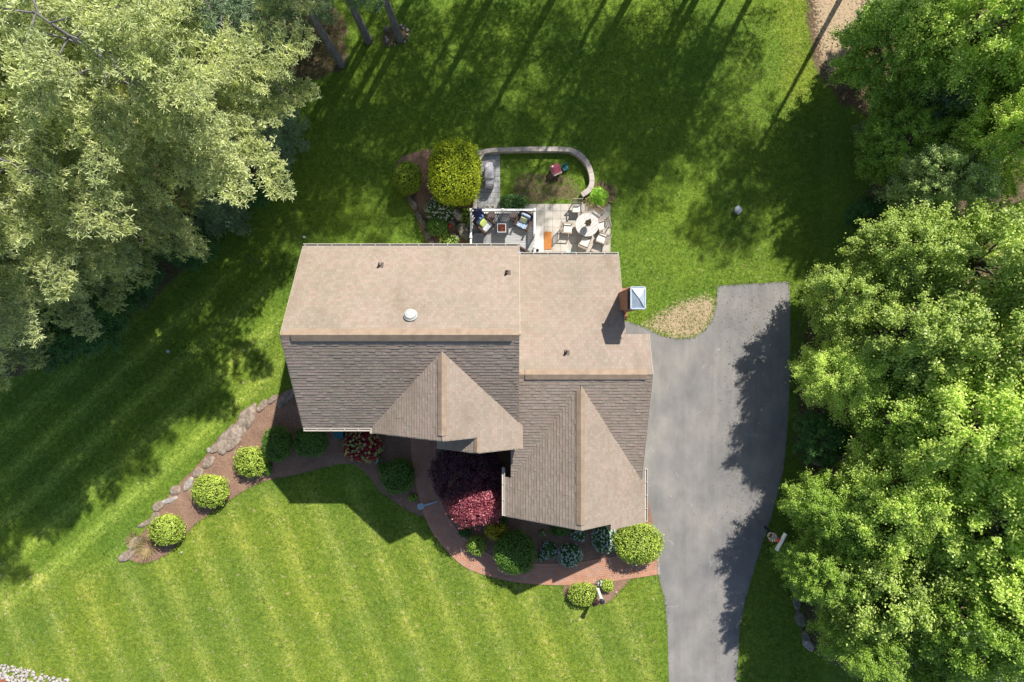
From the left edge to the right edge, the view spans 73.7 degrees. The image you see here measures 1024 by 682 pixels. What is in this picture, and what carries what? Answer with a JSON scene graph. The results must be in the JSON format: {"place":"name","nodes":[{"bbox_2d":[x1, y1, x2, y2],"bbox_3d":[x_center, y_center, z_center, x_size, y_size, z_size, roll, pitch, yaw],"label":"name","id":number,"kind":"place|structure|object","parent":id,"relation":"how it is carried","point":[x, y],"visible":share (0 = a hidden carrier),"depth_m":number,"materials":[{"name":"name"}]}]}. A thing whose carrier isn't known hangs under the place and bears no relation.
{"place":"outdoors","nodes":[
{"label":"outdoors","id":0,"kind":"place"},
{"bbox_2d":[128,535,156,560],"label":"ornamental grass","id":1,"kind":"object","parent":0,"point":[148,552],"depth_m":38.48,"materials":[{"name":"plant"}]},
{"bbox_2d":[0,0,1023,681],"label":"ground","id":2,"kind":"structure","parent":0,"point":[840,116],"depth_m":38.64,"materials":[{"name":"green plant"}]},
{"bbox_2d":[0,235,55,391],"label":"pine tree","id":3,"kind":"object","parent":2,"relation":"on","point":[6,375],"visible":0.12,"depth_m":31.77,"materials":[{"name":"green plant"}]},
{"bbox_2d":[0,664,69,681],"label":"cobbles","id":4,"kind":"object","parent":2,"relation":"on","point":[6,677],"visible":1,"depth_m":38.55,"materials":[{"name":"grey stone"}]},
{"bbox_2d":[10,305,88,376],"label":"leafy tree","id":5,"kind":"object","parent":2,"relation":"on","point":[52,363],"visible":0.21,"depth_m":34.98,"materials":[{"name":"green plant"}]},
{"bbox_2d":[0,158,142,373],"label":"pine tree","id":6,"kind":"object","parent":2,"relation":"on","point":[10,318],"visible":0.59,"depth_m":26.83,"materials":[{"name":"green plant"}]},
{"bbox_2d":[0,2,142,209],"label":"pine tree","id":7,"kind":"object","parent":2,"relation":"on","point":[2,102],"visible":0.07,"depth_m":26.82,"materials":[{"name":"green plant"}]},
{"bbox_2d":[25,276,142,361],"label":"leafy tree","id":8,"kind":"object","parent":2,"relation":"on","point":[112,327],"visible":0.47,"depth_m":34.48,"materials":[{"name":"green plant"}]},
{"bbox_2d":[0,45,223,315],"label":"pine tree","id":9,"kind":"object","parent":2,"relation":"on","point":[84,195],"visible":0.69,"depth_m":25.80,"materials":[{"name":"green plant"}]},
{"bbox_2d":[0,0,239,147],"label":"pine tree","id":10,"kind":"object","parent":2,"relation":"on","point":[124,87],"visible":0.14,"depth_m":27.13,"materials":[{"name":"green plant"}]},
{"bbox_2d":[100,240,168,315],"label":"leafy tree","id":11,"kind":"object","parent":2,"relation":"on","point":[145,294],"visible":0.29,"depth_m":36.41,"materials":[{"name":"green plant"}]},
{"bbox_2d":[0,0,321,210],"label":"pine tree","id":12,"kind":"object","parent":2,"relation":"on","point":[172,69],"visible":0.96,"depth_m":25.03,"materials":[{"name":"green plant"}]},
{"bbox_2d":[155,212,222,271],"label":"leafy tree","id":13,"kind":"object","parent":2,"relation":"on","point":[192,262],"visible":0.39,"depth_m":36.73,"materials":[{"name":"green plant"}]},
{"bbox_2d":[187,176,252,243],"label":"pine tree","id":14,"kind":"object","parent":2,"relation":"on","point":[209,210],"visible":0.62,"depth_m":36.44,"materials":[{"name":"green plant"}]},
{"bbox_2d":[157,0,291,102],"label":"pine tree","id":15,"kind":"object","parent":2,"relation":"on","point":[224,6],"visible":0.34,"depth_m":29.70,"materials":[{"name":"green plant"}]},
{"bbox_2d":[236,177,270,208],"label":"leafy tree","id":16,"kind":"object","parent":2,"relation":"on","point":[259,195],"visible":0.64,"depth_m":37.01,"materials":[{"name":"green plant"}]},
{"bbox_2d":[210,0,306,75],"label":"pine tree","id":17,"kind":"object","parent":2,"relation":"on","point":[258,14],"visible":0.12,"depth_m":35.04,"materials":[{"name":"green plant"}]},
{"bbox_2d":[222,83,309,176],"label":"pine tree","id":18,"kind":"object","parent":2,"relation":"on","point":[283,144],"visible":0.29,"depth_m":36.09,"materials":[{"name":"green plant"}]},
{"bbox_2d":[129,388,424,562],"bbox_3d":[-13.496,7.132,38.657,17.921,0.070,8.527,-9,90,0],"label":"mulch bed","id":19,"kind":"object","parent":2,"relation":"on","point":[188,509],"visible":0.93,"depth_m":38.62,"materials":[{"name":"brown soil"}]},
{"bbox_2d":[147,512,186,545],"bbox_3d":[-19.203,10.511,38.039,2.123,1.255,1.846,0,90,0],"label":"shrub","id":20,"kind":"object","parent":19,"relation":"on","point":[165,529],"visible":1,"depth_m":37.69,"materials":[{"name":"green plant"}]},
{"bbox_2d":[189,474,231,508],"bbox_3d":[-16.819,8.346,37.998,2.243,1.351,2.005,0,90,0],"label":"shrub","id":21,"kind":"object","parent":19,"relation":"on","point":[208,490],"visible":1,"depth_m":37.66,"materials":[{"name":"green plant"}]},
{"bbox_2d":[216,423,241,455],"bbox_3d":[-15.990,5.531,38.601,1.182,0.120,2.116,32,90,0],"label":"boulder","id":22,"kind":"object","parent":19,"relation":"on","point":[232,431],"visible":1,"depth_m":38.55,"materials":[{"name":"beige stone"}]},
{"bbox_2d":[225,437,241,451],"bbox_3d":[-15.796,5.786,38.595,0.637,0.136,1.231,40,90,0],"label":"boulder","id":23,"kind":"object","parent":19,"relation":"on","point":[232,444],"visible":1,"depth_m":38.53,"materials":[{"name":"beige stone"}]},
{"bbox_2d":[237,403,256,429],"bbox_3d":[-14.975,4.271,38.601,0.941,0.120,1.800,30,90,0],"label":"boulder","id":24,"kind":"object","parent":19,"relation":"on","point":[246,417],"visible":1,"depth_m":38.55,"materials":[{"name":"beige stone"}]},
{"bbox_2d":[233,445,267,478],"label":"shrub","id":25,"kind":"object","parent":19,"relation":"on","point":[251,460],"visible":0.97,"depth_m":37.76,"materials":[{"name":"green plant"}]},
{"bbox_2d":[260,425,293,462],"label":"shrub","id":26,"kind":"object","parent":19,"relation":"on","point":[276,440],"visible":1,"depth_m":37.50,"materials":[{"name":"green plant"}]},
{"bbox_2d":[277,388,293,407],"bbox_3d":[-12.724,3.140,38.607,1.673,0.100,0.656,-41,90,0],"label":"boulder","id":27,"kind":"object","parent":19,"relation":"on","point":[285,398],"visible":0.81,"depth_m":38.56,"materials":[{"name":"beige stone"}]},
{"bbox_2d":[290,428,329,457],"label":"shrub","id":28,"kind":"object","parent":19,"relation":"on","point":[311,444],"visible":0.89,"depth_m":37.63,"materials":[{"name":"green plant"}]},
{"bbox_2d":[340,431,384,462],"bbox_3d":[-8.345,5.803,37.966,2.518,1.568,2.065,0,90,0],"label":"shrub","id":29,"kind":"object","parent":19,"relation":"on","point":[360,446],"visible":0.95,"depth_m":37.55,"materials":[{"name":"red plant"}]},
{"bbox_2d":[379,457,415,494],"bbox_3d":[-6.376,7.532,37.965,2.103,1.380,2.234,0,90,0],"label":"shrub","id":30,"kind":"object","parent":19,"relation":"on","point":[397,476],"visible":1,"depth_m":37.59,"materials":[{"name":"green plant"}]},
{"bbox_2d":[251,0,345,68],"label":"pine tree","id":31,"kind":"object","parent":2,"relation":"on","point":[307,8],"visible":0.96,"depth_m":30.08,"materials":[{"name":"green plant"}]},
{"bbox_2d":[269,0,338,35],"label":"pine tree","id":32,"kind":"object","parent":2,"relation":"on","point":[289,13],"visible":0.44,"depth_m":36.22,"materials":[{"name":"green plant"}]},
{"bbox_2d":[345,0,372,44],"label":"pine tree","id":33,"kind":"object","parent":2,"relation":"on","point":[364,32],"visible":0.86,"depth_m":36.72,"materials":[{"name":"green plant"}]},
{"bbox_2d":[326,0,404,43],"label":"pine tree","id":34,"kind":"object","parent":2,"relation":"on","point":[399,37],"visible":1,"depth_m":34.66,"materials":[{"name":"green plant"}]},
{"bbox_2d":[394,150,477,242],"bbox_3d":[-4.268,-8.073,38.657,4.837,0.070,5.820,0,90,0],"label":"mulch bed","id":35,"kind":"object","parent":2,"relation":"on","point":[422,196],"visible":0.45,"depth_m":38.62,"materials":[{"name":"brown soil"}]},
{"bbox_2d":[392,159,422,196],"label":"shrub","id":36,"kind":"object","parent":35,"relation":"on","point":[407,178],"visible":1,"depth_m":37.07,"materials":[{"name":"green plant"}]},
{"bbox_2d":[426,216,448,236],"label":"shrub","id":37,"kind":"object","parent":35,"relation":"on","point":[438,227],"visible":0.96,"depth_m":37.83,"materials":[{"name":"green plant"}]},
{"bbox_2d":[423,196,455,220],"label":"shrub","id":38,"kind":"object","parent":35,"relation":"on","point":[433,208],"visible":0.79,"depth_m":37.80,"materials":[{"name":"green plant"}]},
{"bbox_2d":[425,135,484,209],"bbox_3d":[-3.072,-9.111,36.886,3.200,3.587,3.890,0,90,0],"label":"shrub","id":39,"kind":"object","parent":35,"relation":"on","point":[454,169],"visible":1,"depth_m":35.78,"materials":[{"name":"green plant"}]},
{"bbox_2d":[456,222,469,240],"bbox_3d":[-2.774,-6.208,38.430,0.750,0.618,1.170,-26,90,0],"label":"boulder","id":40,"kind":"object","parent":35,"relation":"on","point":[463,231],"visible":0.98,"depth_m":38.14,"materials":[{"name":"stone"}]},
{"bbox_2d":[280,243,652,530],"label":"house","id":41,"kind":"structure","parent":2,"relation":"on","point":[539,365],"depth_m":31.82,"materials":[{"name":"beige"}]},
{"bbox_2d":[478,150,499,208],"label":"paver walk","id":42,"kind":"structure","parent":2,"relation":"on","point":[489,197],"depth_m":38.62,"materials":[{"name":"grey stone"}]},
{"bbox_2d":[484,162,493,188],"bbox_3d":[-1.278,-9.253,38.062,0.567,1.159,1.300,0,90,0],"label":"covered grill","id":43,"kind":"object","parent":42,"relation":"on","point":[488,175],"visible":1,"depth_m":37.65,"materials":[{"name":"fabric"}]},
{"bbox_2d":[470,208,542,251],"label":"deck","id":44,"kind":"structure","parent":2,"relation":"on","point":[531,239],"depth_m":38.09,"materials":[{"name":"white paint"}]},
{"bbox_2d":[472,211,494,234],"bbox_3d":[-1.561,-6.492,37.628,0.950,0.929,0.830,42,90,0],"label":"wicker armchair","id":45,"kind":"object","parent":44,"relation":"on","point":[484,223],"visible":0.99,"depth_m":37.49,"materials":[{"name":"wicker"}]},
{"bbox_2d":[495,221,508,234],"bbox_3d":[-0.569,-6.222,37.829,0.760,0.525,0.760,0,90,0],"label":"fire pit table","id":46,"kind":"object","parent":44,"relation":"on","point":[501,227],"visible":1,"depth_m":37.60,"materials":[{"name":"white paint"}]},
{"bbox_2d":[514,208,533,231],"bbox_3d":[0.653,-6.644,37.628,0.830,0.929,0.950,26,90,0],"label":"wicker armchair","id":47,"kind":"object","parent":44,"relation":"on","point":[523,220],"visible":1,"depth_m":37.48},
{"bbox_2d":[497,193,529,208],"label":"shrub","id":48,"kind":"object","parent":2,"relation":"on","point":[511,201],"visible":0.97,"depth_m":37.99,"materials":[{"name":"green plant"}]},
{"bbox_2d":[479,146,594,197],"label":"garden wall","id":49,"kind":"structure","parent":2,"relation":"on","point":[581,158],"depth_m":38.22,"materials":[{"name":"grey stone"}]},
{"bbox_2d":[436,441,652,563],"bbox_3d":[1.638,9.093,38.657,12.691,0.070,7.541,0,90,0],"label":"mulch bed","id":50,"kind":"object","parent":2,"relation":"on","point":[589,550],"visible":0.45,"depth_m":38.62,"materials":[{"name":"brown soil"}]},
{"bbox_2d":[426,449,504,507],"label":"purple maple","id":51,"kind":"object","parent":50,"relation":"on","point":[465,468],"visible":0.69,"depth_m":35.82,"materials":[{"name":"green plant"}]},
{"bbox_2d":[441,473,502,529],"bbox_3d":[-1.952,8.576,36.736,3.687,3.861,3.082,0,90,0],"label":"shrub","id":52,"kind":"object","parent":50,"relation":"on","point":[474,511],"visible":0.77,"depth_m":35.58,"materials":[{"name":"red plant"}]},
{"bbox_2d":[466,534,487,555],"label":"shrub","id":53,"kind":"object","parent":50,"relation":"on","point":[476,545],"visible":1,"depth_m":38.01,"materials":[{"name":"green plant"}]},
{"bbox_2d":[483,518,508,540],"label":"shrub","id":54,"kind":"object","parent":50,"relation":"on","point":[496,530],"visible":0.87,"depth_m":37.60,"materials":[{"name":"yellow plant"}]},
{"bbox_2d":[492,528,537,575],"bbox_3d":[0.155,11.639,37.575,2.563,2.180,2.606,0,90,0],"label":"shrub","id":55,"kind":"object","parent":50,"relation":"on","point":[513,551],"visible":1,"depth_m":36.98,"materials":[{"name":"green plant"}]},
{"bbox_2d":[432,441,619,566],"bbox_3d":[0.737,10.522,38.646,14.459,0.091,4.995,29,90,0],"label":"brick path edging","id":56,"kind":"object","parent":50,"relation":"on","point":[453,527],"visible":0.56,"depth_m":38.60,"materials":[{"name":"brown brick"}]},
{"bbox_2d":[540,539,558,559],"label":"shrub","id":57,"kind":"object","parent":50,"relation":"on","point":[547,550],"visible":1,"depth_m":38.15,"materials":[{"name":"green plant"}]},
{"bbox_2d":[549,526,570,536],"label":"shrub","id":58,"kind":"object","parent":50,"relation":"on","point":[558,531],"visible":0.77,"depth_m":38.14,"materials":[{"name":"green plant"}]},
{"bbox_2d":[557,543,583,567],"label":"shrub","id":59,"kind":"object","parent":50,"relation":"on","point":[570,554],"visible":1,"depth_m":37.94,"materials":[{"name":"green plant"}]},
{"bbox_2d":[570,530,587,541],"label":"shrub","id":60,"kind":"object","parent":50,"relation":"on","point":[578,535],"visible":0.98,"depth_m":38.15,"materials":[{"name":"green plant"}]},
{"bbox_2d":[590,525,617,553],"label":"shrub","id":61,"kind":"object","parent":50,"relation":"on","point":[603,538],"visible":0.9,"depth_m":37.89,"materials":[{"name":"green plant"}]},
{"bbox_2d":[612,522,665,565],"bbox_3d":[6.903,11.157,37.741,3.110,1.869,2.517,0,90,0],"label":"shrub","id":62,"kind":"object","parent":50,"relation":"on","point":[638,543],"visible":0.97,"depth_m":37.26,"materials":[{"name":"green plant"}]},
{"bbox_2d":[563,579,628,605],"bbox_3d":[5.056,14.148,38.657,4.298,0.070,1.531,-7,90,0],"label":"mulch bed","id":63,"kind":"object","parent":2,"relation":"on","point":[609,595],"visible":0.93,"depth_m":38.62,"materials":[{"name":"brown soil"}]},
{"bbox_2d":[567,581,597,606],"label":"shrub","id":64,"kind":"object","parent":63,"relation":"on","point":[584,594],"visible":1,"depth_m":38.08,"materials":[{"name":"green plant"}]},
{"bbox_2d":[600,579,613,591],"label":"shrub","id":65,"kind":"object","parent":63,"relation":"on","point":[607,585],"visible":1,"depth_m":38.24,"materials":[{"name":"green plant"}]},
{"bbox_2d":[583,181,614,212],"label":"hosta","id":66,"kind":"object","parent":2,"relation":"on","point":[598,195],"visible":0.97,"depth_m":38.43,"materials":[{"name":"green plant"}]},
{"bbox_2d":[764,526,786,550],"bbox_3d":[13.875,10.320,36.957,0.910,3.371,0.897,-27,90,0],"label":"basketball hoop","id":67,"kind":"object","parent":2,"relation":"on","point":[779,540],"visible":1,"depth_m":35.57,"materials":[{"name":"white paint"}]},
{"bbox_2d":[794,610,804,626],"bbox_3d":[16.235,15.665,38.511,0.518,0.380,0.946,-11,90,0],"label":"boulder","id":68,"kind":"object","parent":2,"relation":"on","point":[799,617],"visible":1,"depth_m":38.38,"materials":[{"name":"stone"}]},
{"bbox_2d":[766,522,872,615],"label":"leafy tree","id":69,"kind":"object","parent":2,"relation":"on","point":[810,590],"visible":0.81,"depth_m":33.34,"materials":[{"name":"green plant"}]},
{"bbox_2d":[791,407,856,468],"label":"leafy tree","id":70,"kind":"object","parent":2,"relation":"on","point":[815,433],"visible":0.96,"depth_m":35.67,"materials":[{"name":"green plant"}]},
{"bbox_2d":[773,463,878,560],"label":"leafy tree","id":71,"kind":"object","parent":2,"relation":"on","point":[800,504],"visible":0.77,"depth_m":33.28,"materials":[{"name":"green plant"}]},
{"bbox_2d":[785,333,894,434],"bbox_3d":[16.727,1.832,34.779,5.022,7.929,5.213,-42,90,0],"label":"leafy tree","id":72,"kind":"object","parent":2,"relation":"on","point":[851,370],"visible":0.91,"depth_m":33.12,"materials":[{"name":"green plant"}]},
{"bbox_2d":[799,254,903,348],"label":"leafy tree","id":73,"kind":"object","parent":2,"relation":"on","point":[841,312],"visible":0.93,"depth_m":33.19,"materials":[{"name":"green plant"}]},
{"bbox_2d":[805,598,915,681],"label":"leafy tree","id":74,"kind":"object","parent":2,"relation":"on","point":[864,667],"visible":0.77,"depth_m":31.80,"materials":[{"name":"green plant"}]},
{"bbox_2d":[839,193,893,242],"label":"leafy tree","id":75,"kind":"object","parent":2,"relation":"on","point":[862,209],"visible":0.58,"depth_m":36.63,"materials":[{"name":"green plant"}]},
{"bbox_2d":[805,521,973,672],"bbox_3d":[18.719,11.822,33.954,7.172,9.634,7.352,22,90,0],"label":"leafy tree","id":76,"kind":"object","parent":2,"relation":"on","point":[898,619],"visible":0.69,"depth_m":31.24,"materials":[{"name":"green plant"}]},
{"bbox_2d":[852,96,933,151],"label":"tree","id":77,"kind":"object","parent":2,"relation":"on","point":[926,106],"visible":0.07,"depth_m":36.17,"materials":[{"name":"green plant"}]},
{"bbox_2d":[823,0,979,114],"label":"leafy tree","id":78,"kind":"object","parent":2,"relation":"on","point":[858,37],"visible":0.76,"depth_m":32.81,"materials":[{"name":"green plant"}]},
{"bbox_2d":[816,430,992,582],"bbox_3d":[18.623,7.531,33.460,7.339,10.637,7.070,-3,90,0],"label":"leafy tree","id":79,"kind":"object","parent":2,"relation":"on","point":[924,488],"visible":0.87,"depth_m":30.90,"materials":[{"name":"green plant"}]},
{"bbox_2d":[850,84,958,189],"bbox_3d":[20.111,-10.662,35.530,4.936,6.391,5.412,-14,90,0],"label":"leafy tree","id":80,"kind":"object","parent":2,"relation":"on","point":[887,142],"visible":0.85,"depth_m":34.03,"materials":[{"name":"green plant"}]},
{"bbox_2d":[834,193,985,314],"bbox_3d":[19.101,-4.502,33.954,5.990,9.634,5.844,28,90,0],"label":"leafy tree","id":81,"kind":"object","parent":2,"relation":"on","point":[886,235],"visible":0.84,"depth_m":31.61,"materials":[{"name":"green plant"}]},
{"bbox_2d":[844,369,980,483],"bbox_3d":[19.346,3.633,33.965,5.950,9.602,5.644,-33,90,0],"label":"leafy tree","id":82,"kind":"object","parent":2,"relation":"on","point":[874,433],"visible":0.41,"depth_m":32.17,"materials":[{"name":"green plant"}]},
{"bbox_2d":[862,635,974,681],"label":"leafy tree","id":83,"kind":"object","parent":2,"relation":"on","point":[922,675],"visible":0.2,"depth_m":31.64,"materials":[{"name":"green plant"}]},
{"bbox_2d":[831,274,1014,400],"bbox_3d":[19.491,-0.142,33.240,6.150,11.102,6.218,44,90,0],"label":"leafy tree","id":84,"kind":"object","parent":2,"relation":"on","point":[918,344],"visible":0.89,"depth_m":30.11,"materials":[{"name":"green plant"}]},
{"bbox_2d":[879,69,977,152],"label":"pine tree","id":85,"kind":"object","parent":2,"relation":"on","point":[953,95],"visible":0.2,"depth_m":33.11,"materials":[{"name":"green plant"}]},
{"bbox_2d":[870,128,1012,219],"bbox_3d":[21.388,-7.852,34.499,5.347,8.514,5.542,15,90,0],"label":"leafy tree","id":86,"kind":"object","parent":2,"relation":"on","point":[907,182],"visible":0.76,"depth_m":32.39,"materials":[{"name":"green plant"}]},
{"bbox_2d":[868,544,1023,681],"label":"leafy tree","id":87,"kind":"object","parent":2,"relation":"on","point":[978,663],"visible":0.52,"depth_m":28.98,"materials":[{"name":"green plant"}]},
{"bbox_2d":[869,359,1023,539],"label":"leafy tree","id":88,"kind":"object","parent":2,"relation":"on","point":[1001,407],"visible":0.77,"depth_m":28.68,"materials":[{"name":"green plant"}]},
{"bbox_2d":[872,0,1023,108],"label":"leafy tree","id":89,"kind":"object","parent":2,"relation":"on","point":[1005,49],"visible":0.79,"depth_m":30.35,"materials":[{"name":"green plant"}]},
{"bbox_2d":[881,445,1023,630],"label":"leafy tree","id":90,"kind":"object","parent":2,"relation":"on","point":[1009,545],"visible":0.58,"depth_m":28.98,"materials":[{"name":"green plant"}]},
{"bbox_2d":[900,192,1023,330],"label":"leafy tree","id":91,"kind":"object","parent":2,"relation":"on","point":[1000,226],"visible":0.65,"depth_m":29.53,"materials":[{"name":"green plant"}]},
{"bbox_2d":[917,12,1023,121],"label":"leafy tree","id":92,"kind":"object","parent":2,"relation":"on","point":[977,74],"visible":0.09,"depth_m":32.22,"materials":[{"name":"green plant"}]},
{"bbox_2d":[921,95,1023,182],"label":"leafy tree","id":93,"kind":"object","parent":2,"relation":"on","point":[984,125],"visible":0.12,"depth_m":32.77,"materials":[{"name":"green plant"}]},
{"bbox_2d":[927,283,1023,420],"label":"leafy tree","id":94,"kind":"object","parent":2,"relation":"on","point":[1012,345],"visible":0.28,"depth_m":29.16,"materials":[{"name":"green plant"}]},
{"bbox_2d":[938,84,1023,202],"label":"leafy tree","id":95,"kind":"object","parent":2,"relation":"on","point":[1014,114],"visible":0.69,"depth_m":31.20,"materials":[{"name":"green plant"}]},
{"bbox_2d":[940,517,1023,636],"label":"leafy tree","id":96,"kind":"object","parent":2,"relation":"on","point":[1000,619],"visible":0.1,"depth_m":29.49,"materials":[{"name":"green plant"}]},
{"bbox_2d":[945,411,1023,528],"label":"leafy tree","id":97,"kind":"object","parent":2,"relation":"on","point":[1017,497],"visible":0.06,"depth_m":29.35,"materials":[{"name":"green plant"}]},
{"bbox_2d":[961,53,1023,134],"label":"leafy tree","id":98,"kind":"object","parent":2,"relation":"on","point":[1016,89],"visible":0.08,"depth_m":31.50,"materials":[{"name":"green plant"}]},
{"bbox_2d":[410,438,657,584],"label":"brick path","id":99,"kind":"structure","parent":0,"point":[452,539],"depth_m":38.61,"materials":[{"name":"brown brick"}]},
{"bbox_2d":[535,204,609,251],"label":"patio","id":100,"kind":"structure","parent":0,"point":[550,217],"depth_m":38.62,"materials":[{"name":"beige stone"}]},
{"bbox_2d":[544,232,551,248],"bbox_3d":[2.030,-5.679,38.596,0.430,0.035,1.000,0,90,0],"label":"doormat","id":101,"kind":"object","parent":100,"relation":"on","point":[547,240],"visible":1,"depth_m":38.58,"materials":[{"name":"orange fabric"}]},
{"bbox_2d":[571,198,582,213],"bbox_3d":[3.636,-7.523,38.149,0.610,0.986,0.705,0,90,0],"label":"dining chair","id":102,"kind":"object","parent":100,"relation":"on","point":[576,208],"visible":0.99,"depth_m":38.15,"materials":[{"name":"white wood"}]},
{"bbox_2d":[575,213,598,235],"bbox_3d":[4.171,-6.459,38.271,1.300,0.749,1.300,0,90,0],"label":"dining table","id":103,"kind":"object","parent":100,"relation":"on","point":[581,229],"visible":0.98,"depth_m":37.90,"materials":[{"name":"white wood"}]},
{"bbox_2d":[595,231,611,245],"bbox_3d":[5.093,-5.715,38.149,0.705,0.986,0.610,20,90,0],"label":"dining chair","id":104,"kind":"object","parent":100,"relation":"on","point":[601,238],"visible":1,"depth_m":38.15,"materials":[{"name":"white wood"}]},
{"bbox_2d":[625,281,790,681],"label":"driveway","id":105,"kind":"structure","parent":0,"point":[685,475],"depth_m":38.63,"materials":[{"name":"grey asphalt"}]},
{"bbox_2d":[686,5,976,676],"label":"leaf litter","id":106,"kind":"object","parent":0,"point":[755,326],"visible":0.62,"depth_m":38.61,"materials":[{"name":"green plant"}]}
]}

